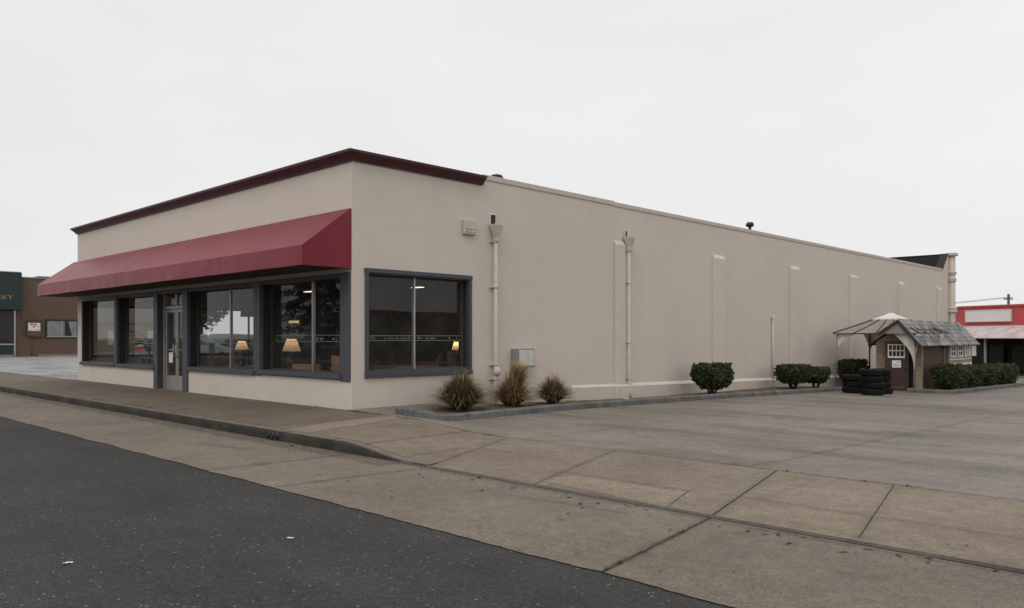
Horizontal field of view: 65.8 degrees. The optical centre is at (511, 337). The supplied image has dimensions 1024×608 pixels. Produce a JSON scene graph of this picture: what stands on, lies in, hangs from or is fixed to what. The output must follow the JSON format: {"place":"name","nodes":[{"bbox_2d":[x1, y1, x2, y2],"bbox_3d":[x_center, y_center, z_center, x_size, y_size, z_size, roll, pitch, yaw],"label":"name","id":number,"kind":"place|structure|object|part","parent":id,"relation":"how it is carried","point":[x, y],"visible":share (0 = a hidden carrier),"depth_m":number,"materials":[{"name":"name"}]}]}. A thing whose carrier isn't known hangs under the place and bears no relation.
{"place":"outdoors","nodes":[
{"label":"outdoors","id":0,"kind":"place"},
{"bbox_2d":[0,354,113,379],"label":"side parking lot","id":1,"kind":"structure","parent":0,"point":[64,367],"depth_m":34.98,"materials":[{"name":"concrete"}]},
{"bbox_2d":[26,320,41,356],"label":"sign","id":2,"kind":"object","parent":1,"relation":"on","point":[33,328],"visible":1,"depth_m":52.87,"materials":[{"name":"brown paint"}]},
{"bbox_2d":[0,271,98,356],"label":"brown building","id":3,"kind":"structure","parent":1,"relation":"on","point":[21,301],"depth_m":53.01,"materials":[{"name":"paint"}]},
{"bbox_2d":[0,310,15,353],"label":"shop window","id":4,"kind":"structure","parent":3,"relation":"in","point":[7,317],"depth_m":51.87,"materials":[{"name":"black paint"}]},
{"bbox_2d":[45,319,77,337],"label":"window","id":5,"kind":"structure","parent":3,"relation":"in","point":[54,328],"depth_m":54.09,"materials":[{"name":"grey glass"}]},
{"bbox_2d":[36,276,152,322],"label":"taupe warehouse","id":6,"kind":"structure","parent":1,"relation":"on","point":[135,315],"depth_m":70.94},
{"bbox_2d":[97,322,152,353],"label":"tan outbuilding","id":7,"kind":"structure","parent":1,"relation":"on","point":[105,337],"depth_m":61.23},
{"bbox_2d":[107,331,113,344],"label":"window","id":8,"kind":"structure","parent":7,"relation":"in","point":[110,334],"depth_m":61.13,"materials":[{"name":"clear glass"}]},
{"bbox_2d":[147,331,152,337],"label":"window","id":9,"kind":"structure","parent":7,"relation":"in","point":[149,333],"depth_m":63.24,"materials":[{"name":"clear glass"}]},
{"bbox_2d":[135,334,229,353],"bbox_3d":[-14.063,0.570,34.126,1.840,1.460,4.590,0,0,8],"label":"parked car","id":10,"kind":"object","parent":1,"relation":"on","point":[204,345],"visible":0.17,"depth_m":34.08,"materials":[{"name":"grey metal"}]},
{"bbox_2d":[200,310,228,333],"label":"broadleaf tree","id":11,"kind":"object","parent":1,"relation":"on","point":[206,316],"visible":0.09,"depth_m":55.41,"materials":[{"name":"green plant"}]},
{"bbox_2d":[0,372,441,435],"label":"sidewalk","id":12,"kind":"structure","parent":0,"point":[311,419],"depth_m":14.78,"materials":[{"name":"concrete"}]},
{"bbox_2d":[209,334,252,352],"bbox_3d":[-13.438,0.570,39.087,1.840,1.460,4.590,0,0,25],"label":"parked car","id":13,"kind":"object","parent":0,"point":[224,342],"visible":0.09,"depth_m":37.78,"materials":[{"name":"paint"}]},
{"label":"window","id":14,"kind":"part","parent":13,"relation":"part of","materials":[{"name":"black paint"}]},
{"bbox_2d":[282,339,300,368],"bbox_3d":[-4.770,0.420,17.132,0.400,0.760,0.400,0,0,44],"label":"table lamp","id":15,"kind":"object","parent":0,"point":[291,347],"visible":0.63,"depth_m":17.04,"materials":[{"name":"fabric"}]},
{"bbox_2d":[292,364,320,370],"bbox_3d":[-4.195,0.615,16.144,0.700,0.130,0.240,0,0,44],"label":"tan box","id":16,"kind":"object","parent":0,"point":[305,366],"visible":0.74,"depth_m":15.97,"materials":[{"name":"cardboard"}]},
{"bbox_2d":[0,417,734,607],"bbox_3d":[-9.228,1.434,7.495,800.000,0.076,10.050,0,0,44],"label":"road","id":17,"kind":"structure","parent":0,"point":[119,527],"depth_m":5.35,"materials":[{"name":"grey asphalt"}]},
{"bbox_2d":[0,392,1023,607],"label":"gutter","id":18,"kind":"object","parent":17,"relation":"on","point":[769,565],"visible":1,"depth_m":6.00,"materials":[{"name":"concrete"}]},
{"bbox_2d":[0,385,437,465],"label":"kerb","id":19,"kind":"structure","parent":18,"relation":"on","point":[332,444],"depth_m":12.02,"materials":[{"name":"grey concrete"}]},
{"bbox_2d":[265,431,278,439],"bbox_3d":[-3.362,1.388,11.182,0.336,0.094,0.092,0,0,44],"label":"kerb drain","id":20,"kind":"object","parent":19,"relation":"attached to","point":[271,435],"visible":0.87,"depth_m":11.14,"materials":[{"name":"black paint"}]},
{"bbox_2d":[400,461,1023,572],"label":"gutter lip","id":21,"kind":"object","parent":18,"relation":"on","point":[804,532],"visible":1,"depth_m":6.06,"materials":[{"name":"grey concrete"}]},
{"bbox_2d":[0,0,1023,335],"label":"sky","id":22,"kind":"structure","parent":0,"point":[885,128],"materials":[{"name":"white"}]},
{"bbox_2d":[12,387,1018,587],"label":"leaf litter","id":23,"kind":"object","parent":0,"point":[778,533],"visible":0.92,"depth_m":7.62,"materials":[{"name":"brown plant"}]},
{"bbox_2d":[311,425,1023,568],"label":"driveway","id":24,"kind":"structure","parent":0,"point":[988,529],"depth_m":7.30,"materials":[{"name":"concrete"}]},
{"bbox_2d":[351,376,1023,499],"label":"parking lot","id":25,"kind":"structure","parent":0,"point":[970,443],"depth_m":12.06,"materials":[{"name":"concrete"}]},
{"bbox_2d":[94,389,911,570],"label":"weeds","id":26,"kind":"object","parent":25,"relation":"on","point":[607,568],"visible":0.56,"depth_m":7.54,"materials":[{"name":"green plant"}]},
{"bbox_2d":[70,148,948,415],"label":"storefront building","id":27,"kind":"structure","parent":25,"relation":"on","point":[704,291],"depth_m":19.39,"materials":[{"name":"beige paint"}]},
{"bbox_2d":[79,301,113,366],"bbox_3d":[-11.945,-0.167,23.048,2.780,1.985,0.340,0,0,44],"label":"window","id":28,"kind":"structure","parent":27,"relation":"in","point":[86,306],"depth_m":23.96,"materials":[{"name":"metal"}]},
{"bbox_2d":[92,305,152,356],"bbox_3d":[-12.194,-0.157,25.119,0.340,1.645,2.290,0,0,44],"label":"window","id":29,"kind":"structure","parent":27,"relation":"in","point":[93,306],"depth_m":24.48,"materials":[{"name":"metal"}]},
{"bbox_2d":[115,292,153,369],"bbox_3d":[-9.924,-0.167,21.092,2.595,1.985,0.340,0,0,44],"label":"window","id":30,"kind":"structure","parent":27,"relation":"in","point":[123,303],"depth_m":21.93,"materials":[{"name":"metal"}]},
{"bbox_2d":[129,331,173,363],"bbox_3d":[-10.888,0.462,23.839,1.166,1.635,1.369,0,0,44],"label":"potted palm","id":31,"kind":"object","parent":27,"relation":"on","point":[148,345],"visible":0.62,"depth_m":23.77,"materials":[{"name":"plant"}]},
{"bbox_2d":[140,357,181,362],"bbox_3d":[-10.063,0.943,23.022,1.800,0.685,0.800,0,0,44],"label":"table","id":32,"kind":"object","parent":27,"relation":"on","point":[142,358],"visible":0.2,"depth_m":23.24,"materials":[{"name":"brown wood"}]},
{"bbox_2d":[163,294,181,389],"bbox_3d":[-8.261,0.082,19.600,1.470,2.477,0.211,0,0,44],"label":"door","id":33,"kind":"structure","parent":27,"relation":"in","point":[170,381],"depth_m":19.88,"materials":[{"name":"metal"}]},
{"bbox_2d":[171,351,181,370],"bbox_3d":[-8.857,0.820,21.249,0.584,0.921,0.570,0,0,44],"label":"chair","id":34,"kind":"object","parent":27,"relation":"on","point":[174,365],"visible":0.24,"depth_m":21.05,"materials":[{"name":"brown wood"}]},
{"bbox_2d":[38,208,350,296],"bbox_3d":[-8.533,-1.762,18.875,14.808,1.077,1.006,0,0,44],"label":"awning","id":35,"kind":"object","parent":27,"relation":"attached to","point":[319,242],"visible":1,"depth_m":16.09,"materials":[{"name":"fabric"}]},
{"bbox_2d":[209,343,214,365],"bbox_3d":[-7.368,0.710,19.480,0.400,1.140,0.390,0,0,44],"label":"blue display","id":36,"kind":"object","parent":27,"relation":"on","point":[212,348],"visible":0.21,"depth_m":19.45,"materials":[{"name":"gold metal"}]},
{"bbox_2d":[185,282,253,374],"bbox_3d":[-6.447,-0.182,17.725,3.275,1.955,0.340,0,0,44],"label":"window","id":37,"kind":"structure","parent":27,"relation":"in","point":[194,338],"depth_m":18.75,"materials":[{"name":"metal"}]},
{"bbox_2d":[200,308,252,354],"bbox_3d":[-10.003,-0.157,27.383,0.340,1.645,2.590,0,0,44],"label":"window","id":38,"kind":"structure","parent":27,"relation":"in","point":[211,309],"depth_m":27.15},
{"bbox_2d":[224,365,252,367],"bbox_3d":[-6.172,0.983,18.559,1.300,0.605,0.600,0,0,44],"label":"table","id":39,"kind":"object","parent":27,"relation":"on","point":[248,366],"visible":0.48,"depth_m":18.29,"materials":[{"name":"brown wood"}]},
{"bbox_2d":[234,341,248,365],"bbox_3d":[-6.379,0.388,18.690,0.330,0.585,0.330,0,0,44],"label":"table lamp","id":40,"kind":"object","parent":39,"relation":"on","point":[241,356],"visible":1,"depth_m":18.61,"materials":[{"name":"ceramic"}]},
{"bbox_2d":[240,298,252,364],"bbox_3d":[-7.265,0.100,21.844,0.397,2.360,0.397,0,0,7],"label":"floor lamp","id":41,"kind":"object","parent":27,"relation":"on","point":[247,307],"visible":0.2,"depth_m":21.70,"materials":[{"name":"black paint"}]},
{"bbox_2d":[258,273,340,378],"bbox_3d":[-4.061,-0.197,15.416,2.975,1.925,0.340,0,0,44],"label":"window","id":42,"kind":"structure","parent":27,"relation":"in","point":[267,291],"depth_m":16.33,"materials":[{"name":"metal"}]},
{"bbox_2d":[302,288,315,291],"bbox_3d":[-6.947,-1.597,27.104,0.480,0.105,0.240,0,0,44],"label":"ceiling light","id":43,"kind":"object","parent":27,"relation":"attached to","point":[307,290],"visible":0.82,"depth_m":27.00,"materials":[{"name":"white paint"}]},
{"bbox_2d":[330,355,339,371],"bbox_3d":[-3.300,0.820,15.660,0.584,0.921,0.570,0,0,44],"label":"chair","id":44,"kind":"object","parent":27,"relation":"on","point":[335,361],"visible":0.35,"depth_m":15.45,"materials":[{"name":"brown wood"}]},
{"bbox_2d":[337,317,387,363],"bbox_3d":[-2.969,0.420,15.658,1.070,1.720,1.334,0,0,-4],"label":"potted palm","id":45,"kind":"object","parent":27,"relation":"on","point":[370,342],"visible":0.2,"depth_m":15.52,"materials":[{"name":"plant"}]},
{"bbox_2d":[375,307,411,364],"bbox_3d":[-2.755,0.294,18.459,1.011,1.972,1.314,0,0,-18],"label":"potted palm","id":46,"kind":"object","parent":27,"relation":"on","point":[392,331],"visible":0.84,"depth_m":18.44,"materials":[{"name":"plant"}]},
{"bbox_2d":[370,364,432,368],"bbox_3d":[-2.243,0.932,16.148,0.800,0.705,1.000,0,0,44],"label":"table","id":47,"kind":"object","parent":27,"relation":"on","point":[392,366],"visible":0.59,"depth_m":15.99,"materials":[{"name":"red wood"}]},
{"bbox_2d":[410,284,425,287],"bbox_3d":[-2.949,-1.597,24.764,0.480,0.105,0.240,0,0,44],"label":"ceiling light","id":48,"kind":"object","parent":27,"relation":"attached to","point":[420,285],"visible":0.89,"depth_m":24.65,"materials":[{"name":"white paint"}]},
{"bbox_2d":[364,268,472,377],"bbox_3d":[-1.830,-0.252,15.302,0.330,1.995,2.644,0,0,44],"label":"window","id":49,"kind":"structure","parent":27,"relation":"in","point":[464,340],"depth_m":15.40,"materials":[{"name":"glass"}]},
{"bbox_2d":[433,354,442,366],"bbox_3d":[-1.760,0.820,16.834,0.570,0.921,0.584,0,0,-12],"label":"chair","id":50,"kind":"object","parent":27,"relation":"on","point":[438,361],"visible":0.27,"depth_m":16.81,"materials":[{"name":"brown wood"}]},
{"bbox_2d":[419,361,457,365],"bbox_3d":[-1.281,0.922,17.860,1.600,0.725,0.800,0,0,44],"label":"table","id":51,"kind":"object","parent":27,"relation":"on","point":[444,363],"visible":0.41,"depth_m":17.91,"materials":[{"name":"brown wood"}]},
{"bbox_2d":[451,342,457,361],"bbox_3d":[-1.260,0.335,17.882,0.220,0.450,0.220,0,0,44],"label":"table lamp","id":52,"kind":"object","parent":51,"relation":"on","point":[454,356],"visible":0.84,"depth_m":17.81,"materials":[{"name":"fabric"}]},
{"bbox_2d":[425,351,457,366],"bbox_3d":[-1.308,0.775,19.486,1.800,0.850,0.900,0,0,44],"label":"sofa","id":53,"kind":"object","parent":27,"relation":"on","point":[449,355],"visible":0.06,"depth_m":20.08,"materials":[{"name":"grey fabric"}]},
{"bbox_2d":[462,219,476,234],"bbox_3d":[-0.862,-2.230,16.070,0.092,0.300,0.330,0,0,44],"label":"vent box","id":54,"kind":"object","parent":27,"relation":"attached to","point":[469,227],"visible":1,"depth_m":16.01,"materials":[{"name":"beige paint"}]},
{"bbox_2d":[489,214,502,402],"bbox_3d":[-0.338,-0.579,16.530,0.246,3.998,0.212,0,0,44],"label":"downspout","id":55,"kind":"object","parent":27,"relation":"attached to","point":[496,229],"visible":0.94,"depth_m":16.50,"materials":[{"name":"beige paint"}]},
{"bbox_2d":[511,348,534,366],"bbox_3d":[0.239,0.516,17.120,0.214,0.531,0.550,0,0,44],"label":"meter box","id":56,"kind":"object","parent":27,"relation":"attached to","point":[526,355],"visible":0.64,"depth_m":17.00,"materials":[{"name":"grey metal"}]},
{"bbox_2d":[623,230,634,397],"bbox_3d":[2.945,-0.584,19.921,0.246,4.208,0.212,0,0,44],"label":"downspout","id":57,"kind":"object","parent":27,"relation":"attached to","point":[629,241],"visible":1,"depth_m":19.89,"materials":[{"name":"beige paint"}]},
{"bbox_2d":[746,222,753,229],"bbox_3d":[7.983,-3.330,26.568,0.260,1.060,0.253,0,0,44],"label":"roof vent","id":58,"kind":"object","parent":27,"relation":"on","point":[749,225],"visible":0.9,"depth_m":26.49,"materials":[{"name":"black metal"}]},
{"bbox_2d":[772,316,774,386],"bbox_3d":[8.495,0.500,25.752,0.097,2.400,0.097,0,0,-1],"label":"wall pipe","id":59,"kind":"object","parent":27,"relation":"attached to","point":[773,317],"depth_m":25.72,"materials":[{"name":"beige metal"}]},
{"bbox_2d":[948,253,957,321],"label":"drain column","id":60,"kind":"structure","parent":27,"relation":"attached to","point":[952,309],"depth_m":39.46,"materials":[{"name":"beige metal"}]},
{"bbox_2d":[395,387,841,420],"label":"bed kerb","id":61,"kind":"structure","parent":25,"relation":"on","point":[410,412],"depth_m":16.06,"materials":[{"name":"concrete"}]},
{"bbox_2d":[429,386,828,413],"bbox_3d":[4.225,1.502,20.220,1.570,0.361,17.550,0,0,44],"label":"planting bed","id":62,"kind":"object","parent":25,"relation":"on","point":[450,410],"visible":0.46,"depth_m":16.84,"materials":[{"name":"soil"}]},
{"bbox_2d":[428,367,497,410],"bbox_3d":[-0.964,0.961,14.672,1.538,0.884,1.515,0,0,44],"label":"grass clump","id":63,"kind":"object","parent":62,"relation":"on","point":[459,393],"visible":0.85,"depth_m":14.50,"materials":[{"name":"green plant"}]},
{"bbox_2d":[479,359,541,405],"bbox_3d":[-0.021,0.926,15.735,1.378,0.993,1.382,0,0,44],"label":"grass clump","id":64,"kind":"object","parent":62,"relation":"on","point":[511,392],"visible":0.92,"depth_m":15.64,"materials":[{"name":"beige plant"}]},
{"bbox_2d":[530,372,576,403],"bbox_3d":[0.861,1.073,16.711,1.213,0.740,1.231,0,0,44],"label":"grass clump","id":65,"kind":"object","parent":62,"relation":"on","point":[552,392],"visible":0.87,"depth_m":16.54,"materials":[{"name":"beige plant"}]},
{"bbox_2d":[689,361,734,393],"bbox_3d":[5.380,1.122,21.289,1.116,0.954,1.188,0,0,44],"label":"bush","id":66,"kind":"object","parent":62,"relation":"on","point":[715,376],"visible":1,"depth_m":20.99,"materials":[{"name":"green plant"}]},
{"bbox_2d":[773,363,812,388],"bbox_3d":[8.840,1.248,24.871,1.056,0.887,1.436,0,0,44],"label":"bush","id":67,"kind":"object","parent":62,"relation":"on","point":[792,375],"visible":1,"depth_m":24.54,"materials":[{"name":"green plant"}]},
{"bbox_2d":[807,366,830,387],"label":"bush","id":68,"kind":"object","parent":62,"relation":"on","point":[820,375],"visible":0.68,"depth_m":25.79,"materials":[{"name":"green plant"}]},
{"bbox_2d":[834,358,868,380],"bbox_3d":[12.590,1.302,29.236,0.924,1.124,2.028,0,0,44],"label":"bush","id":69,"kind":"object","parent":25,"relation":"on","point":[846,366],"visible":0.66,"depth_m":28.80,"materials":[{"name":"green plant"}]},
{"bbox_2d":[842,386,862,392],"bbox_3d":[10.515,1.624,24.413,0.642,0.192,0.642,2,0,42],"label":"tyre","id":70,"kind":"object","parent":25,"relation":"on","point":[851,389],"visible":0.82,"depth_m":24.15,"materials":[{"name":"rubber"}]},
{"bbox_2d":[842,380,862,386],"bbox_3d":[10.539,1.436,24.434,0.642,0.192,0.642,0,1,12],"label":"tyre","id":71,"kind":"object","parent":70,"relation":"on","point":[852,383],"visible":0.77,"depth_m":24.16,"materials":[{"name":"rubber"}]},
{"bbox_2d":[841,374,860,380],"bbox_3d":[10.497,1.248,24.431,0.642,0.192,0.642,0,-1,-25],"label":"tyre","id":72,"kind":"object","parent":71,"relation":"on","point":[849,377],"visible":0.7,"depth_m":24.19,"materials":[{"name":"rubber"}]},
{"bbox_2d":[861,388,884,395],"bbox_3d":[10.593,1.606,23.255,0.642,0.192,0.642,1,0,-4],"label":"tyre","id":73,"kind":"object","parent":25,"relation":"on","point":[875,392],"visible":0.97,"depth_m":23.00,"materials":[{"name":"rubber"}]},
{"bbox_2d":[862,382,885,388],"bbox_3d":[10.634,1.418,23.259,0.642,0.192,0.642,1,0,9],"label":"tyre","id":74,"kind":"object","parent":73,"relation":"on","point":[874,385],"visible":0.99,"depth_m":23.01,"materials":[{"name":"rubber"}]},
{"bbox_2d":[859,376,882,381],"bbox_3d":[10.574,1.230,23.309,0.642,0.192,0.642,0,1,14],"label":"tyre","id":75,"kind":"object","parent":74,"relation":"on","point":[870,378],"visible":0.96,"depth_m":23.05,"materials":[{"name":"rubber"}]},
{"bbox_2d":[859,369,882,375],"bbox_3d":[10.553,1.042,23.291,0.642,0.192,0.642,1,-1,-24],"label":"tyre","id":76,"kind":"object","parent":75,"relation":"on","point":[870,372],"visible":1,"depth_m":23.04,"materials":[{"name":"rubber"}]},
{"bbox_2d":[884,387,892,393],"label":"tyre","id":77,"kind":"object","parent":25,"relation":"on","point":[888,390],"visible":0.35,"depth_m":23.92,"materials":[{"name":"rubber"}]},
{"bbox_2d":[884,381,890,387],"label":"tyre","id":78,"kind":"object","parent":77,"relation":"on","point":[888,384],"visible":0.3,"depth_m":23.95,"materials":[{"name":"rubber"}]},
{"bbox_2d":[882,375,890,381],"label":"tyre","id":79,"kind":"object","parent":78,"relation":"on","point":[886,378],"visible":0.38,"depth_m":23.94,"materials":[{"name":"rubber"}]},
{"bbox_2d":[871,368,890,375],"bbox_3d":[11.258,1.068,24.236,0.642,0.192,0.642,-2,3,-37],"label":"tyre","id":80,"kind":"object","parent":79,"relation":"on","point":[886,372],"visible":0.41,"depth_m":23.96,"materials":[{"name":"rubber"}]},
{"bbox_2d":[833,313,948,388],"bbox_3d":[13.306,0.513,27.782,2.797,2.725,3.282,0,0,44],"label":"gazebo","id":81,"kind":"object","parent":25,"relation":"on","point":[869,329],"visible":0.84,"depth_m":27.35,"materials":[{"name":"wood"}]},
{"bbox_2d":[868,319,979,390],"bbox_3d":[14.907,0.960,28.709,1.993,3.080,6.968,0,0,44],"label":"playhouse","id":82,"kind":"object","parent":25,"relation":"on","point":[894,356],"visible":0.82,"depth_m":26.79,"materials":[{"name":"beige wood"}]},
{"bbox_2d":[885,341,908,390],"bbox_3d":[12.879,0.963,26.506,0.720,1.645,0.105,0,0,34],"label":"door","id":83,"kind":"structure","parent":82,"relation":"in","point":[896,353],"depth_m":26.49,"materials":[{"name":"brown paint"}]},
{"bbox_2d":[950,345,955,357],"bbox_3d":[16.060,0.515,28.819,0.033,0.450,0.630,0,0,44],"label":"window","id":84,"kind":"structure","parent":82,"relation":"in","point":[952,347],"depth_m":28.78,"materials":[{"name":"white paint"}]},
{"bbox_2d":[957,345,962,356],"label":"window","id":85,"kind":"structure","parent":82,"relation":"in","point":[959,347],"depth_m":29.42,"materials":[{"name":"white paint"}]},
{"bbox_2d":[964,345,967,356],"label":"window","id":86,"kind":"structure","parent":82,"relation":"in","point":[965,346],"depth_m":29.95,"materials":[{"name":"white paint"}]},
{"bbox_2d":[968,345,970,355],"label":"window","id":87,"kind":"structure","parent":82,"relation":"in","point":[969,346],"depth_m":30.31,"materials":[{"name":"white paint"}]},
{"bbox_2d":[907,383,1023,393],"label":"curb","id":88,"kind":"structure","parent":25,"relation":"on","point":[960,391],"depth_m":25.54,"materials":[{"name":"concrete"}]},
{"bbox_2d":[928,383,1003,389],"bbox_3d":[17.140,1.822,29.082,1.140,0.260,11.450,0,0,44],"label":"hedge bed","id":89,"kind":"object","parent":25,"relation":"on","point":[949,389],"visible":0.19,"depth_m":26.74,"materials":[{"name":"soil"}]},
{"bbox_2d":[928,363,973,389],"bbox_3d":[14.574,1.330,26.248,1.201,0.979,1.998,0,0,44],"label":"hedge bush","id":90,"kind":"object","parent":89,"relation":"on","point":[957,376],"visible":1,"depth_m":25.80,"materials":[{"name":"green plant"}]},
{"bbox_2d":[963,364,986,387],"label":"hedge bush","id":91,"kind":"object","parent":89,"relation":"on","point":[977,377],"visible":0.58,"depth_m":27.72,"materials":[{"name":"green plant"}]},
{"bbox_2d":[973,363,1001,385],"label":"hedge bush","id":92,"kind":"object","parent":89,"relation":"on","point":[993,373],"visible":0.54,"depth_m":29.50,"materials":[{"name":"green plant"}]},
{"bbox_2d":[988,362,1019,384],"bbox_3d":[19.913,1.518,32.139,1.154,0.970,2.339,0,0,44],"label":"hedge bush","id":93,"kind":"object","parent":89,"relation":"on","point":[1008,373],"visible":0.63,"depth_m":31.59,"materials":[{"name":"green plant"}]},
{"bbox_2d":[956,304,1023,375],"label":"red shop","id":94,"kind":"structure","parent":25,"relation":"on","point":[996,332],"depth_m":51.66,"materials":[{"name":"paint"}]},
{"bbox_2d":[972,345,1004,364],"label":"shop window","id":95,"kind":"structure","parent":94,"relation":"in","point":[995,353],"depth_m":56.16,"materials":[{"name":"black glass"}]},
{"bbox_2d":[1012,345,1023,370],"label":"shop window","id":96,"kind":"structure","parent":94,"relation":"in","point":[1017,350],"depth_m":54.28,"materials":[{"name":"black glass"}]},
{"bbox_2d":[1004,294,1012,303],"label":"utility pole","id":97,"kind":"object","parent":25,"relation":"on","point":[1008,298],"visible":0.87,"depth_m":89.90,"materials":[{"name":"wood"}]}
]}

